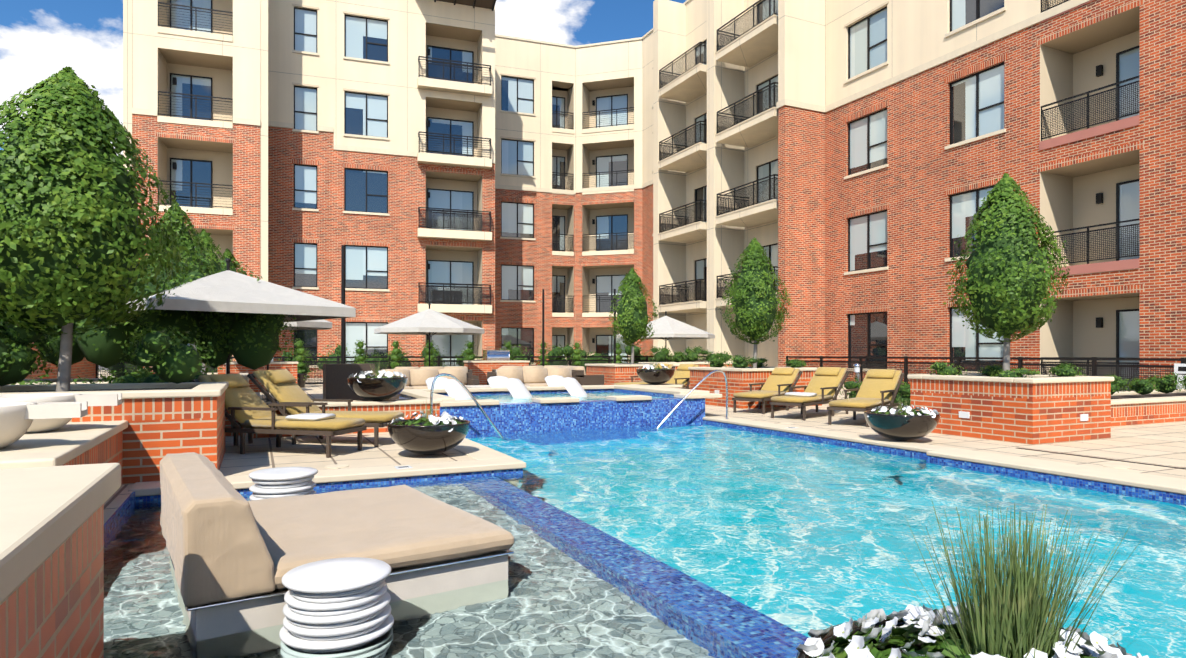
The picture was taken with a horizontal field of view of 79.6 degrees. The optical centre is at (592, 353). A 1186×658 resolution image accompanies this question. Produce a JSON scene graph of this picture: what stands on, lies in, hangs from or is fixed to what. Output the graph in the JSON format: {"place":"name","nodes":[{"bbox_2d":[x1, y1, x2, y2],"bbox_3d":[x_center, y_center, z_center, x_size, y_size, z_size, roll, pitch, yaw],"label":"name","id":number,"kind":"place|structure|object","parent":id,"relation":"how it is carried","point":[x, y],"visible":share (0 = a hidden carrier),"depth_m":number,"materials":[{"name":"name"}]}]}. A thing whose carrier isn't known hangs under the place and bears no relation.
{"place":"outdoors","nodes":[
{"label":"outdoors","id":0,"kind":"place"},
{"bbox_2d":[0,0,686,155],"label":"sky","id":1,"kind":"structure","parent":0,"point":[39,38],"materials":[{"name":"blue"}]},
{"bbox_2d":[99,370,1185,523],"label":"deck paving","id":2,"kind":"structure","parent":0,"point":[1163,444],"depth_m":8.86,"materials":[{"name":"concrete"}]},
{"bbox_2d":[0,504,103,657],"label":"brick wall","id":3,"kind":"structure","parent":2,"relation":"on","point":[52,606],"depth_m":2.11,"materials":[{"name":"brick"}]},
{"bbox_2d":[0,463,120,604],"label":"wall cap","id":4,"kind":"object","parent":3,"relation":"on","point":[47,512],"depth_m":1.98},
{"bbox_2d":[25,342,95,378],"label":"brick wall","id":5,"kind":"structure","parent":2,"relation":"on","point":[84,368],"depth_m":19.92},
{"bbox_2d":[62,430,122,486],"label":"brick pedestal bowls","id":6,"kind":"object","parent":2,"relation":"on","point":[110,450],"visible":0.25,"depth_m":5.71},
{"bbox_2d":[0,402,87,448],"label":"scupper bowl","id":7,"kind":"object","parent":6,"relation":"on","point":[16,419],"visible":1,"depth_m":4.49,"materials":[{"name":"concrete"}]},
{"bbox_2d":[0,393,121,432],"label":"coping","id":8,"kind":"object","parent":6,"relation":"on","point":[91,399],"visible":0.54,"depth_m":5.53,"materials":[{"name":"stone"}]},
{"bbox_2d":[0,420,127,468],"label":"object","id":9,"kind":"object","parent":6,"relation":"on","point":[66,443],"visible":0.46,"depth_m":4.77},
{"bbox_2d":[9,365,213,384],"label":"plants","id":10,"kind":"object","parent":2,"relation":"on","point":[149,378],"visible":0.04,"depth_m":8.78,"materials":[{"name":"green plant"}]},
{"bbox_2d":[69,391,224,484],"bbox_3d":[-5.897,0.996,6.765,4.200,1.175,2.070,0,0,-25],"label":"brick planter","id":11,"kind":"object","parent":2,"relation":"on","point":[156,431],"visible":0.33,"depth_m":6.54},
{"bbox_2d":[0,388,191,392],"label":"planter soil","id":12,"kind":"structure","parent":11,"relation":"on","point":[97,390],"depth_m":7.65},
{"bbox_2d":[0,66,190,391],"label":"tree","id":13,"kind":"object","parent":12,"relation":"on","point":[74,232],"visible":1,"depth_m":6.84,"materials":[{"name":"green plant"}]},
{"bbox_2d":[0,311,222,385],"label":"hedge","id":14,"kind":"object","parent":12,"relation":"on","point":[165,356],"visible":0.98,"depth_m":7.51,"materials":[{"name":"green plant"}]},
{"bbox_2d":[0,382,228,398],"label":"wall cap","id":15,"kind":"object","parent":11,"relation":"on","point":[208,389],"visible":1,"depth_m":7.50,"materials":[{"name":"stone"}]},
{"bbox_2d":[132,0,259,373],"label":"apartment building","id":16,"kind":"structure","parent":2,"relation":"on","point":[196,98],"depth_m":31.36,"materials":[{"name":"brick"}]},
{"bbox_2d":[225,410,245,436],"bbox_3d":[-7.363,1.016,10.093,4.400,1.135,1.800,0,0,-25],"label":"brick planter","id":17,"kind":"object","parent":2,"relation":"on","point":[227,425],"depth_m":10.13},
{"bbox_2d":[10,376,248,384],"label":"wall","id":18,"kind":"structure","parent":17,"relation":"on","point":[79,381],"depth_m":10.48,"materials":[{"name":"stone"}]},
{"label":"planter soil","id":19,"kind":"structure","parent":17,"relation":"on","visible":0},
{"bbox_2d":[0,248,301,369],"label":"hedge","id":20,"kind":"object","parent":19,"relation":"on","point":[250,340],"visible":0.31,"depth_m":10.42,"materials":[{"name":"green plant"}]},
{"bbox_2d":[127,258,355,373],"bbox_3d":[-5.579,-0.136,10.883,2.761,2.640,2.761,0,0,45],"label":"umbrella","id":21,"kind":"object","parent":2,"relation":"on","point":[227,290],"visible":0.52,"depth_m":10.19,"materials":[{"name":"white fabric"}]},
{"bbox_2d":[218,359,297,391],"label":"brick wall","id":22,"kind":"structure","parent":2,"relation":"on","point":[236,367],"depth_m":21.68,"materials":[{"name":"brick"}]},
{"bbox_2d":[192,373,366,457],"bbox_3d":[-3.791,0.719,8.608,1.954,0.930,0.680,0,0,15],"label":"lounger","id":23,"kind":"object","parent":2,"relation":"on","point":[248,408],"visible":0.9,"depth_m":8.41,"materials":[{"name":"fabric"}]},
{"bbox_2d":[285,413,335,420],"bbox_3d":[-3.342,0.754,8.439,0.400,0.060,0.400,0,0,15],"label":"towel","id":24,"kind":"object","parent":23,"relation":"on","point":[310,417],"visible":1,"depth_m":8.29,"materials":[{"name":"white fabric"}]},
{"bbox_2d":[262,319,331,401],"bbox_3d":[-8.053,-0.181,17.622,2.908,2.730,2.908,0,0,-25],"label":"umbrella","id":25,"kind":"object","parent":2,"relation":"on","point":[323,324],"visible":0.15,"depth_m":17.42,"materials":[{"name":"white fabric"}]},
{"bbox_2d":[292,338,309,387],"bbox_3d":[-10.109,0.333,24.619,0.576,1.703,0.580,0,0,-25],"label":"columnar shrub","id":26,"kind":"object","parent":2,"relation":"on","point":[300,358],"visible":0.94,"depth_m":24.50,"materials":[{"name":"green plant"}]},
{"bbox_2d":[247,369,404,446],"bbox_3d":[-3.542,0.703,9.482,1.916,0.962,0.680,0,0,11],"label":"lounger","id":27,"kind":"object","parent":2,"relation":"on","point":[281,386],"visible":0.62,"depth_m":9.35,"materials":[{"name":"fabric"}]},
{"bbox_2d":[253,404,439,438],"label":"brick wall","id":28,"kind":"structure","parent":2,"relation":"on","point":[409,410],"depth_m":10.62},
{"bbox_2d":[271,398,441,407],"bbox_3d":[-3.621,0.744,10.604,2.670,0.060,0.450,0,0,-25],"label":"wall coping","id":29,"kind":"object","parent":28,"relation":"on","point":[386,402],"depth_m":10.63,"materials":[{"name":"stone"}]},
{"bbox_2d":[347,362,407,400],"bbox_3d":[-3.262,0.401,10.779,0.880,0.627,0.888,0,0,-25],"label":"flower bowl","id":30,"kind":"object","parent":29,"relation":"on","point":[381,385],"visible":1,"depth_m":10.49,"materials":[{"name":"brown metal"}]},
{"bbox_2d":[323,364,374,399],"bbox_3d":[-4.271,0.684,12.443,0.800,1.000,0.600,0,0,-25],"label":"wicker chair","id":31,"kind":"object","parent":2,"relation":"on","point":[335,383],"visible":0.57,"depth_m":12.11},
{"bbox_2d":[352,339,368,363],"bbox_3d":[-8.251,0.341,25.288,0.586,1.685,0.596,0,0,-25],"label":"columnar shrub","id":32,"kind":"object","parent":2,"relation":"on","point":[360,351],"visible":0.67,"depth_m":25.18,"materials":[{"name":"green plant"}]},
{"bbox_2d":[99,341,689,376],"bbox_3d":[-5.860,0.232,29.168,23.994,1.569,2.866,0,0,-25],"label":"hedge","id":33,"kind":"object","parent":2,"relation":"on","point":[566,350],"visible":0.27,"depth_m":29.16,"materials":[{"name":"green plant"}]},
{"bbox_2d":[388,340,402,368],"bbox_3d":[-7.155,0.339,25.740,0.610,1.689,0.581,0,0,-25],"label":"columnar shrub","id":34,"kind":"object","parent":2,"relation":"on","point":[396,351],"visible":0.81,"depth_m":25.65,"materials":[{"name":"green plant"}]},
{"bbox_2d":[96,356,706,383],"bbox_3d":[-5.101,0.639,27.763,23.861,1.090,0.080,0,0,-25],"label":"fence","id":35,"kind":"object","parent":2,"relation":"on","point":[564,362],"visible":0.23,"depth_m":26.93,"materials":[{"name":"brown metal"}]},
{"bbox_2d":[387,402,469,454],"bbox_3d":[-1.903,0.848,8.262,0.940,0.644,0.955,0,0,-25],"label":"flower bowl","id":36,"kind":"object","parent":2,"relation":"on","point":[432,434],"visible":1,"depth_m":7.95,"materials":[{"name":"grey metal"}]},
{"bbox_2d":[374,303,484,366],"bbox_3d":[-5.176,-0.206,22.527,3.208,2.780,3.208,0,0,-25],"label":"umbrella","id":37,"kind":"object","parent":2,"relation":"on","point":[429,322],"visible":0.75,"depth_m":21.64,"materials":[{"name":"white fabric"}]},
{"bbox_2d":[381,368,478,398],"bbox_3d":[-3.843,0.746,16.326,2.300,0.776,0.850,0,0,-25],"label":"sofa","id":38,"kind":"object","parent":2,"relation":"on","point":[417,378],"visible":0.4,"depth_m":16.38,"materials":[{"name":"fabric"}]},
{"bbox_2d":[423,340,436,366],"bbox_3d":[-6.028,0.336,26.206,0.595,1.696,0.605,0,0,-25],"label":"columnar shrub","id":39,"kind":"object","parent":2,"relation":"on","point":[432,358],"visible":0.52,"depth_m":26.14,"materials":[{"name":"green plant"}]},
{"bbox_2d":[394,366,478,378],"bbox_3d":[-4.319,0.746,19.198,2.300,0.776,0.850,0,0,-25],"label":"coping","id":40,"kind":"object","parent":2,"relation":"on","point":[457,367],"visible":0.15,"depth_m":19.37,"materials":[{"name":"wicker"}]},
{"bbox_2d":[463,340,477,365],"bbox_3d":[-4.633,0.344,26.750,0.639,1.680,0.617,0,0,-25],"label":"columnar shrub","id":41,"kind":"object","parent":2,"relation":"on","point":[469,351],"visible":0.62,"depth_m":26.67,"materials":[{"name":"green plant"}]},
{"bbox_2d":[341,245,615,365],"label":"light poles","id":42,"kind":"object","parent":2,"relation":"on","point":[343,357],"visible":0.46,"depth_m":15.89,"materials":[{"name":"brown metal"}]},
{"bbox_2d":[463,350,529,384],"bbox_3d":[-3.487,0.524,25.734,2.260,1.320,0.810,0,0,-25],"label":"grill","id":43,"kind":"object","parent":2,"relation":"on","point":[494,359],"visible":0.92,"depth_m":25.38,"materials":[{"name":"brick"}]},
{"bbox_2d":[492,365,562,371],"bbox_3d":[-1.693,0.746,20.664,2.300,0.776,0.850,0,0,-25],"label":"wall cap","id":44,"kind":"object","parent":2,"relation":"on","point":[522,367],"visible":0.21,"depth_m":20.70,"materials":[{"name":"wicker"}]},
{"bbox_2d":[487,367,585,386],"bbox_3d":[-1.398,0.746,17.705,2.300,0.776,0.850,0,0,-25],"label":"sofa","id":45,"kind":"object","parent":2,"relation":"on","point":[531,377],"visible":0.4,"depth_m":17.73,"materials":[{"name":"fabric"}]},
{"bbox_2d":[570,340,583,365],"bbox_3d":[-0.628,0.330,28.363,0.613,1.707,0.569,0,0,14],"label":"columnar shrub","id":46,"kind":"object","parent":2,"relation":"on","point":[576,356],"visible":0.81,"depth_m":28.25,"materials":[{"name":"green plant"}]},
{"bbox_2d":[560,366,603,384],"bbox_3d":[-0.456,0.746,20.448,0.850,0.776,1.800,0,0,-25],"label":"sofa","id":47,"kind":"object","parent":2,"relation":"on","point":[592,379],"visible":0.27,"depth_m":19.70,"materials":[{"name":"fabric"}]},
{"bbox_2d":[586,366,677,384],"bbox_3d":[1.207,0.986,21.900,2.200,1.195,2.000,0,0,-25],"label":"brick planter","id":48,"kind":"object","parent":2,"relation":"on","point":[612,375],"visible":0.26,"depth_m":20.80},
{"bbox_2d":[585,363,679,366],"bbox_3d":[1.207,0.356,21.900,2.270,0.065,2.070,0,0,-25],"label":"wall cap","id":49,"kind":"object","parent":48,"relation":"on","point":[626,365],"visible":0.77,"depth_m":20.90,"materials":[{"name":"stone"}]},
{"label":"planter soil","id":50,"kind":"structure","parent":48,"relation":"on","visible":0},
{"bbox_2d":[608,267,657,363],"bbox_3d":[1.180,-1.132,21.920,1.593,3.036,1.485,0,0,-25],"label":"tree","id":51,"kind":"object","parent":50,"relation":"on","point":[631,321],"visible":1,"depth_m":21.56,"materials":[{"name":"green plant"}]},
{"bbox_2d":[614,363,674,384],"bbox_3d":[1.432,0.736,19.577,0.680,0.895,1.989,0,0,41],"label":"lounger","id":52,"kind":"object","parent":2,"relation":"on","point":[670,366],"visible":0.08,"depth_m":19.63,"materials":[{"name":"fabric"}]},
{"bbox_2d":[104,389,1185,540],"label":"pool shell","id":53,"kind":"object","parent":2,"relation":"in","point":[533,417],"visible":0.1,"depth_m":11.54},
{"bbox_2d":[249,467,317,499],"bbox_3d":[-2.296,1.199,5.276,0.490,0.654,0.490,0,0,-25],"label":"table","id":54,"kind":"object","parent":53,"relation":"on","point":[282,482],"visible":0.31,"depth_m":5.13,"materials":[{"name":"white plastic"}]},
{"bbox_2d":[279,557,393,652],"bbox_3d":[-1.164,1.259,3.248,0.492,0.534,0.493,0,0,-25],"label":"table","id":55,"kind":"object","parent":53,"relation":"on","point":[336,605],"visible":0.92,"depth_m":3.08,"materials":[{"name":"white plastic"}]},
{"bbox_2d":[165,540,513,640],"bbox_3d":[-1.610,1.323,4.307,1.620,0.402,1.770,0,0,-34],"label":"daybed base","id":56,"kind":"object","parent":53,"relation":"on","point":[230,617],"depth_m":3.68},
{"bbox_2d":[160,452,513,606],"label":"daybed cushions","id":57,"kind":"object","parent":56,"relation":"on","point":[225,539],"visible":0.96,"depth_m":3.77,"materials":[{"name":"fabric"}]},
{"bbox_2d":[425,377,447,388],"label":"pool lounger","id":58,"kind":"object","parent":53,"relation":"on","point":[438,381],"visible":0.23,"depth_m":14.49,"materials":[{"name":"white plastic"}]},
{"bbox_2d":[441,379,470,398],"bbox_3d":[-2.147,0.770,13.028,1.386,0.578,0.550,0,0,37],"label":"pool lounger","id":59,"kind":"object","parent":53,"relation":"on","point":[454,388],"visible":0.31,"depth_m":13.24,"materials":[{"name":"white plastic"}]},
{"bbox_2d":[430,373,502,437],"bbox_3d":[-1.771,0.943,10.602,1.399,1.306,0.088,0,0,-31],"label":"handrail","id":60,"kind":"object","parent":53,"relation":"on","point":[468,392],"visible":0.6,"depth_m":10.49,"materials":[{"name":"silver metal"}]},
{"bbox_2d":[487,376,507,386],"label":"pool lounger","id":61,"kind":"object","parent":53,"relation":"on","point":[495,381],"visible":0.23,"depth_m":15.05,"materials":[{"name":"white plastic"}]},
{"bbox_2d":[503,378,531,396],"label":"pool lounger","id":62,"kind":"object","parent":53,"relation":"on","point":[515,387],"visible":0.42,"depth_m":13.77,"materials":[{"name":"white plastic"}]},
{"bbox_2d":[544,375,563,385],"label":"pool lounger","id":63,"kind":"object","parent":53,"relation":"on","point":[553,380],"visible":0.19,"depth_m":15.61,"materials":[{"name":"white plastic"}]},
{"bbox_2d":[445,391,672,405],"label":"water","id":64,"kind":"structure","parent":53,"relation":"in","point":[509,398],"depth_m":13.84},
{"bbox_2d":[560,377,587,395],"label":"pool lounger","id":65,"kind":"object","parent":53,"relation":"on","point":[573,386],"visible":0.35,"depth_m":14.28,"materials":[{"name":"white plastic"}]},
{"bbox_2d":[104,423,1185,657],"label":"pool water","id":66,"kind":"structure","parent":53,"relation":"in","point":[690,541],"depth_m":4.59,"materials":[{"name":"liquid"}]},
{"bbox_2d":[128,384,1185,496],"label":"pool coping","id":67,"kind":"object","parent":53,"relation":"on","point":[486,458],"visible":0.83,"depth_m":7.77,"materials":[{"name":"concrete"}]},
{"bbox_2d":[657,370,728,427],"bbox_3d":[1.656,0.943,12.405,1.712,1.306,0.086,0,0,-23],"label":"handrail","id":68,"kind":"object","parent":53,"relation":"on","point":[687,395],"visible":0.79,"depth_m":12.52,"materials":[{"name":"silver metal"}]},
{"bbox_2d":[796,499,1148,657],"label":"potted plants","id":69,"kind":"object","parent":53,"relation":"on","point":[1003,620],"visible":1,"depth_m":1.93,"materials":[{"name":"plant"}]},
{"bbox_2d":[616,311,714,361],"bbox_3d":[3.023,-0.281,29.510,3.808,2.930,3.808,0,0,-25],"label":"umbrella","id":70,"kind":"object","parent":2,"relation":"on","point":[665,328],"visible":0.65,"depth_m":28.41,"materials":[{"name":"white fabric"}]},
{"bbox_2d":[663,364,698,388],"bbox_3d":[1.989,0.736,18.402,0.680,0.895,1.989,0,0,41],"label":"lounger","id":71,"kind":"object","parent":2,"relation":"on","point":[681,375],"visible":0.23,"depth_m":18.73,"materials":[{"name":"fabric"}]},
{"bbox_2d":[325,422,1185,468],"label":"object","id":72,"kind":"object","parent":2,"relation":"on","point":[405,467],"visible":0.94,"depth_m":7.48,"materials":[{"name":"white plastic"}]},
{"bbox_2d":[690,370,821,408],"bbox_3d":[3.744,0.986,16.545,2.200,1.195,2.050,0,0,-25],"label":"brick planter","id":73,"kind":"object","parent":2,"relation":"on","point":[738,382],"visible":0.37,"depth_m":15.71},
{"bbox_2d":[688,366,816,371],"bbox_3d":[3.744,0.356,16.545,2.270,0.065,2.120,0,0,-25],"label":"wall cap","id":74,"kind":"object","parent":73,"relation":"on","point":[764,368],"visible":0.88,"depth_m":15.85,"materials":[{"name":"stone"}]},
{"label":"planter soil","id":75,"kind":"structure","parent":73,"relation":"on","visible":0},
{"bbox_2d":[718,238,791,367],"bbox_3d":[3.709,-1.153,16.531,1.689,3.078,1.567,0,0,-25],"label":"tree","id":76,"kind":"object","parent":75,"relation":"on","point":[753,300],"visible":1,"depth_m":16.20,"materials":[{"name":"green plant"}]},
{"bbox_2d":[705,355,806,367],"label":"planter shrubs","id":77,"kind":"object","parent":75,"relation":"on","point":[739,362],"visible":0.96,"depth_m":16.28,"materials":[{"name":"green plant"}]},
{"bbox_2d":[732,367,801,413],"bbox_3d":[3.644,0.746,14.758,0.680,0.876,2.005,0,0,38],"label":"lounger","id":78,"kind":"object","parent":2,"relation":"on","point":[779,382],"visible":0.83,"depth_m":14.94,"materials":[{"name":"fabric"}]},
{"bbox_2d":[769,367,849,420],"bbox_3d":[4.123,0.727,13.449,0.680,0.913,1.972,0,0,43],"label":"lounger","id":79,"kind":"object","parent":2,"relation":"on","point":[824,383],"visible":0.85,"depth_m":13.60,"materials":[{"name":"fabric"}]},
{"bbox_2d":[785,392,816,396],"bbox_3d":[3.811,0.754,13.045,0.480,0.070,0.320,0,0,41],"label":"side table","id":80,"kind":"object","parent":79,"relation":"on","point":[803,394],"visible":0.94,"depth_m":12.93,"materials":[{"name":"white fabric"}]},
{"bbox_2d":[827,369,904,426],"bbox_3d":[4.752,0.736,12.317,0.680,0.895,1.989,0,0,39],"label":"lounger","id":81,"kind":"object","parent":2,"relation":"on","point":[877,387],"visible":0.85,"depth_m":12.51,"materials":[{"name":"fabric"}]},
{"bbox_2d":[839,378,909,407],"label":"shrubs","id":82,"kind":"object","parent":2,"relation":"on","point":[904,390],"visible":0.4,"depth_m":14.06,"materials":[{"name":"green plant"}]},
{"bbox_2d":[864,394,940,440],"bbox_3d":[4.156,0.845,9.561,0.949,0.650,0.967,0,0,-25],"label":"flower bowl","id":83,"kind":"object","parent":2,"relation":"on","point":[905,423],"visible":1,"depth_m":9.27,"materials":[{"name":"grey metal"}]},
{"bbox_2d":[786,356,1185,391],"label":"fence","id":84,"kind":"object","parent":2,"relation":"on","point":[1094,365],"visible":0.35,"depth_m":20.26,"materials":[{"name":"brown metal"}]},
{"bbox_2d":[1174,364,1185,388],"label":"pool rules sign","id":85,"kind":"object","parent":84,"relation":"attached to","point":[1179,369],"visible":0.6,"depth_m":16.26,"materials":[{"name":"white plastic"}]},
{"bbox_2d":[825,0,1185,390],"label":"wing","id":86,"kind":"structure","parent":2,"relation":"on","point":[941,116],"depth_m":22.26,"materials":[{"name":"brick"}]},
{"bbox_2d":[910,379,1110,444],"bbox_3d":[6.041,0.986,10.413,1.700,1.195,1.900,0,0,-25],"label":"brick planter","id":87,"kind":"object","parent":2,"relation":"on","point":[1035,414],"visible":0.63,"depth_m":9.67,"materials":[{"name":"brick"}]},
{"bbox_2d":[715,390,1087,420],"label":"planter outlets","id":88,"kind":"object","parent":87,"relation":"on","point":[963,414],"visible":0.86,"depth_m":10.02,"materials":[{"name":"white plastic"}]},
{"bbox_2d":[907,373,1113,383],"bbox_3d":[6.041,0.356,10.413,1.770,0.065,1.970,0,0,-25],"label":"planter coping","id":89,"kind":"object","parent":87,"relation":"on","point":[1035,379],"visible":0.83,"depth_m":9.76,"materials":[{"name":"stone"}]},
{"label":"planter soil","id":90,"kind":"structure","parent":87,"relation":"on","visible":0},
{"bbox_2d":[943,173,1069,370],"bbox_3d":[6.015,-1.130,10.427,1.736,3.032,1.615,0,0,-25],"label":"tree","id":91,"kind":"object","parent":90,"relation":"on","point":[1006,284],"visible":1,"depth_m":10.06,"materials":[{"name":"green plant"}]},
{"bbox_2d":[927,361,1085,377],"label":"planter shrubs","id":92,"kind":"object","parent":90,"relation":"on","point":[1059,370],"visible":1,"depth_m":10.20,"materials":[{"name":"green plant"}]},
{"bbox_2d":[1111,401,1185,426],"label":"brick wall","id":93,"kind":"structure","parent":2,"relation":"on","point":[1142,414],"depth_m":11.88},
{"bbox_2d":[1111,389,1185,404],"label":"wall cap","id":94,"kind":"object","parent":93,"relation":"on","point":[1146,400],"depth_m":12.05,"materials":[{"name":"stone"}]},
{"bbox_2d":[1111,393,1185,398],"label":"wall cap","id":95,"kind":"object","parent":93,"relation":"on","point":[1147,395],"depth_m":13.84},
{"bbox_2d":[1105,372,1185,394],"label":"shrubs","id":96,"kind":"object","parent":95,"relation":"on","point":[1166,384],"visible":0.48,"depth_m":13.18,"materials":[{"name":"green plant"}]},
{"bbox_2d":[633,384,681,387],"bbox_3d":[1.427,0.744,16.250,0.910,0.060,0.870,0,0,-25],"label":"pool coping","id":97,"kind":"object","parent":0,"point":[670,385],"visible":0.54,"depth_m":15.97,"materials":[{"name":"stone"}]},
{"bbox_2d":[636,361,675,384],"bbox_3d":[1.436,0.406,16.255,0.899,0.616,0.881,0,0,-25],"label":"flower bowl","id":98,"kind":"object","parent":97,"relation":"on","point":[652,375],"visible":1,"depth_m":15.95,"materials":[{"name":"ceramic"}]},
{"label":"ground","id":99,"kind":"structure","parent":0,"visible":0},
{"bbox_2d":[123,0,568,281],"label":"wall","id":100,"kind":"structure","parent":99,"relation":"on","point":[127,64],"depth_m":31.61,"materials":[{"name":"concrete"}]},
{"bbox_2d":[417,0,495,313],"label":"balconies","id":101,"kind":"structure","parent":100,"relation":"attached to","point":[443,159],"depth_m":36.48,"materials":[{"name":"paint"}]},
{"bbox_2d":[268,0,494,377],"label":"facade","id":102,"kind":"structure","parent":99,"relation":"on","point":[353,110],"depth_m":35.64,"materials":[{"name":"brick"}]},
{"bbox_2d":[495,34,575,365],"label":"apartment building","id":103,"kind":"structure","parent":99,"relation":"on","point":[535,193],"depth_m":43.53,"materials":[{"name":"paint"}]},
{"bbox_2d":[575,37,641,362],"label":"building wall","id":104,"kind":"structure","parent":99,"relation":"on","point":[608,166],"depth_m":44.29,"materials":[{"name":"paint"}]},
{"bbox_2d":[642,0,777,366],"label":"wing","id":105,"kind":"structure","parent":99,"relation":"on","point":[752,49],"depth_m":34.30,"materials":[{"name":"paint"}]},
{"bbox_2d":[653,0,743,361],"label":"wing pilasters","id":106,"kind":"object","parent":105,"relation":"attached to","point":[725,166],"visible":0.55,"depth_m":34.02,"materials":[{"name":"paint"}]},
{"bbox_2d":[776,0,824,367],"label":"fin wall","id":107,"kind":"structure","parent":99,"relation":"on","point":[800,105],"depth_m":28.75,"materials":[{"name":"brick"}]},
{"bbox_3d":[-9.473,1.116,17.116,2.000,0.935,9.500,0,0,-25],"label":"brick planter","id":108,"kind":"object","parent":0,"visible":0},
{"label":"planter soil","id":109,"kind":"structure","parent":108,"relation":"on","visible":0},
{"bbox_2d":[140,201,217,279],"bbox_3d":[-8.175,-1.183,13.998,1.688,3.638,1.695,0,0,-35],"label":"tree","id":110,"kind":"object","parent":109,"relation":"on","point":[186,238],"visible":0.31,"depth_m":13.89,"materials":[{"name":"green plant"}]},
{"bbox_2d":[192,229,232,373],"bbox_3d":[-9.361,-1.185,17.144,1.767,3.641,1.670,0,0,-25],"label":"tree","id":111,"kind":"object","parent":109,"relation":"on","point":[206,238],"visible":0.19,"depth_m":17.01,"materials":[{"name":"green plant"}]},
{"bbox_2d":[218,249,246,274],"bbox_3d":[-10.487,-1.188,20.386,1.769,3.648,1.665,0,0,-25],"label":"tree","id":112,"kind":"object","parent":109,"relation":"on","point":[227,253],"visible":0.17,"depth_m":20.31,"materials":[{"name":"green plant"}]},
{"label":"planter soil","id":113,"kind":"structure","parent":0,"visible":0},
{"bbox_2d":[650,346,731,362],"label":"planter shrubs","id":114,"kind":"object","parent":113,"relation":"on","point":[677,357],"visible":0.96,"depth_m":25.74,"materials":[{"name":"green plant"}]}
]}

